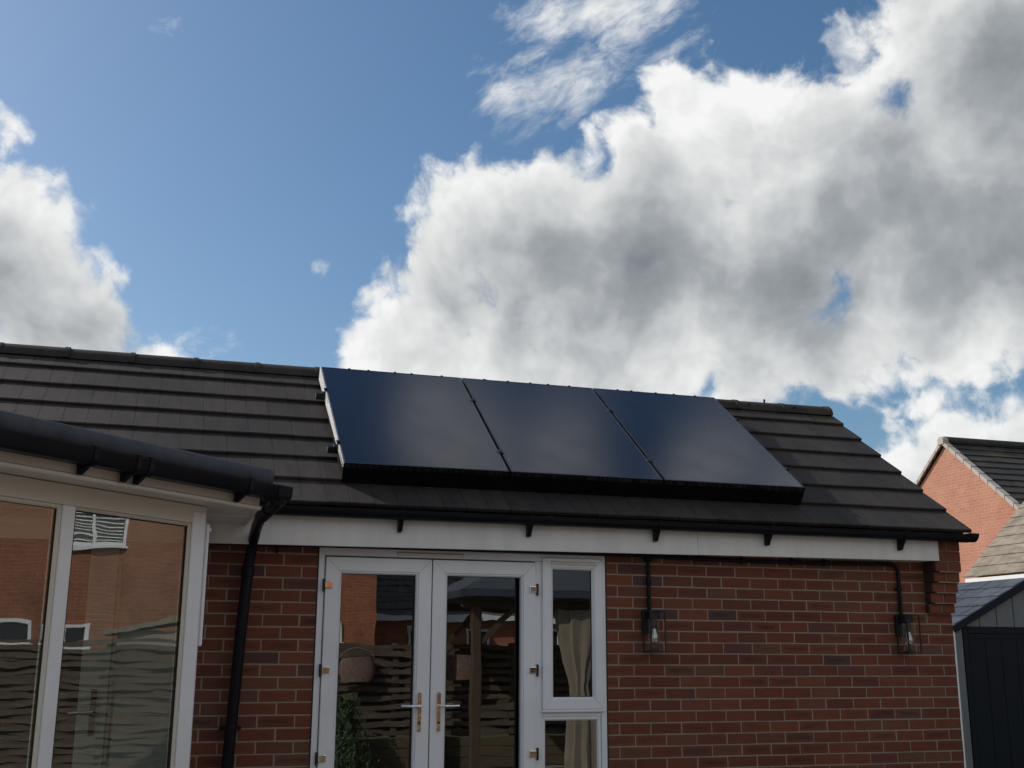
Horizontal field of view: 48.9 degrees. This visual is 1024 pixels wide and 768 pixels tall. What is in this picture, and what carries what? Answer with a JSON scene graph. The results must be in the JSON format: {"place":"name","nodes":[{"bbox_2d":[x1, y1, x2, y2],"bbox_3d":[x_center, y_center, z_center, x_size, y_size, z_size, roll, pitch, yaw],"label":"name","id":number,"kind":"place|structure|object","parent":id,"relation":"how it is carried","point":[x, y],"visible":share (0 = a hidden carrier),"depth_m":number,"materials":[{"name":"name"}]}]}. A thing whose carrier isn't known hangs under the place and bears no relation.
{"place":"outdoors","nodes":[
{"label":"outdoors","id":0,"kind":"place"},
{"bbox_2d":[0,0,1023,482],"label":"sky","id":1,"kind":"structure","parent":0,"point":[795,202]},
{"bbox_2d":[915,436,1023,582],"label":"gabled house","id":2,"kind":"structure","parent":0,"point":[975,485],"depth_m":27.95,"materials":[{"name":"brick"}]},
{"bbox_2d":[964,502,1023,582],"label":"neighbour garage","id":3,"kind":"structure","parent":0,"point":[1001,556],"depth_m":19.58,"materials":[{"name":"beige tile"}]},
{"label":"ground","id":4,"kind":"structure","parent":0,"visible":0},
{"bbox_2d":[0,342,978,767],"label":"house","id":5,"kind":"structure","parent":4,"relation":"on","point":[354,656],"depth_m":7.81,"materials":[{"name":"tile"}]},
{"bbox_2d":[218,499,285,767],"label":"downpipe","id":6,"kind":"object","parent":5,"relation":"attached to","point":[263,515],"visible":0.94,"depth_m":6.71,"materials":[{"name":"black plastic"}]},
{"bbox_2d":[319,367,343,466],"bbox_3d":[-1.292,0.206,8.005,0.010,0.988,1.406,4,-14,-17],"label":"bird guard mesh","id":7,"kind":"object","parent":5,"relation":"attached to","point":[323,386],"visible":0.94,"depth_m":8.02,"materials":[{"name":"metal"}]},
{"bbox_2d":[320,387,342,475],"bbox_3d":[-1.291,0.272,8.022,0.003,1.046,1.402,4,-14,-17],"label":"side skirt","id":8,"kind":"object","parent":5,"relation":"attached to","point":[339,461],"visible":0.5,"depth_m":7.78,"materials":[{"name":"black metal"}]},
{"bbox_2d":[315,557,431,767],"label":"door","id":9,"kind":"structure","parent":5,"relation":"in","point":[420,569],"depth_m":7.08,"materials":[{"name":"white plastic"}]},
{"bbox_2d":[321,367,508,475],"bbox_3d":[-0.750,0.243,8.150,1.112,0.036,1.655,4,21,-17],"label":"solar panel","id":10,"kind":"object","parent":5,"relation":"on","point":[392,419],"visible":1,"depth_m":8.02,"materials":[{"name":"glass"}]},
{"bbox_2d":[429,560,538,767],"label":"door","id":11,"kind":"structure","parent":5,"relation":"in","point":[442,569],"depth_m":7.30,"materials":[{"name":"white plastic"}]},
{"bbox_2d":[315,388,741,424],"bbox_3d":[0.226,0.195,8.810,3.504,0.088,0.044,4,21,-17],"label":"mounting rail","id":12,"kind":"object","parent":5,"relation":"attached to","point":[320,396],"visible":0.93,"depth_m":8.31,"materials":[{"name":"black metal"}]},
{"bbox_2d":[209,543,902,613],"bbox_3d":[0.486,1.321,7.585,5.045,0.402,0.044,4,-14,-17],"label":"cable conduit","id":13,"kind":"object","parent":5,"relation":"attached to","point":[741,560],"visible":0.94,"depth_m":7.75,"materials":[{"name":"black plastic"}]},
{"bbox_2d":[327,440,789,470],"bbox_3d":[0.442,0.542,8.009,3.504,0.088,0.044,4,21,-17],"label":"mounting rail","id":14,"kind":"object","parent":5,"relation":"attached to","point":[333,448],"visible":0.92,"depth_m":7.51,"materials":[{"name":"black metal"}]},
{"bbox_2d":[341,462,804,504],"bbox_3d":[0.516,0.697,7.763,3.384,0.119,0.088,4,-14,-17],"label":"bird guard mesh","id":15,"kind":"object","parent":5,"relation":"on","point":[674,491],"visible":1,"depth_m":7.72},
{"bbox_2d":[462,378,662,483],"bbox_3d":[0.328,0.327,8.477,1.112,0.036,1.655,4,21,-17],"label":"solar panel","id":16,"kind":"object","parent":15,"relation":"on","point":[555,431],"visible":0.94,"depth_m":8.35,"materials":[{"name":"glass"}]},
{"bbox_2d":[594,388,804,490],"bbox_3d":[1.406,0.410,8.804,1.112,0.036,1.655,4,21,-17],"label":"solar panel","id":17,"kind":"object","parent":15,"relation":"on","point":[691,439],"visible":0.91,"depth_m":8.68,"materials":[{"name":"glass"}]},
{"bbox_2d":[541,558,604,711],"bbox_3d":[0.400,1.669,7.507,0.440,0.997,0.088,4,-14,-17],"label":"window","id":18,"kind":"structure","parent":5,"relation":"in","point":[595,703],"depth_m":7.48,"materials":[{"name":"white plastic"}]},
{"bbox_2d":[641,610,666,651],"bbox_3d":[0.957,1.668,7.595,0.112,0.277,0.151,4,-14,-17],"label":"wall lantern","id":19,"kind":"object","parent":5,"relation":"attached to","point":[650,618],"depth_m":7.59,"materials":[{"name":"metal"}]},
{"bbox_2d":[894,614,922,653],"bbox_3d":[2.877,1.817,8.178,0.112,0.277,0.151,4,-14,-17],"label":"wall lantern","id":20,"kind":"object","parent":5,"relation":"attached to","point":[902,623],"depth_m":8.18,"materials":[{"name":"metal"}]},
{"bbox_2d":[951,578,1023,767],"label":"garden shed","id":21,"kind":"structure","parent":4,"relation":"on","point":[988,623],"depth_m":11.89,"materials":[{"name":"painted wood"},{"name":"slate tile"}]},
{"bbox_2d":[968,634,1023,767],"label":"door","id":22,"kind":"structure","parent":21,"relation":"in","point":[996,660],"depth_m":11.85,"materials":[{"name":"grey wood"}]},
{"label":"patio","id":23,"kind":"structure","parent":0,"visible":0},
{"bbox_2d":[0,410,292,767],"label":"conservatory","id":24,"kind":"object","parent":23,"relation":"on","point":[100,642],"visible":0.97,"depth_m":6.34,"materials":[{"name":"white plastic"}]},
{"bbox_2d":[67,540,124,767],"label":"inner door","id":25,"kind":"structure","parent":24,"relation":"in","point":[102,608],"depth_m":6.54,"materials":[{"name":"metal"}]}
]}

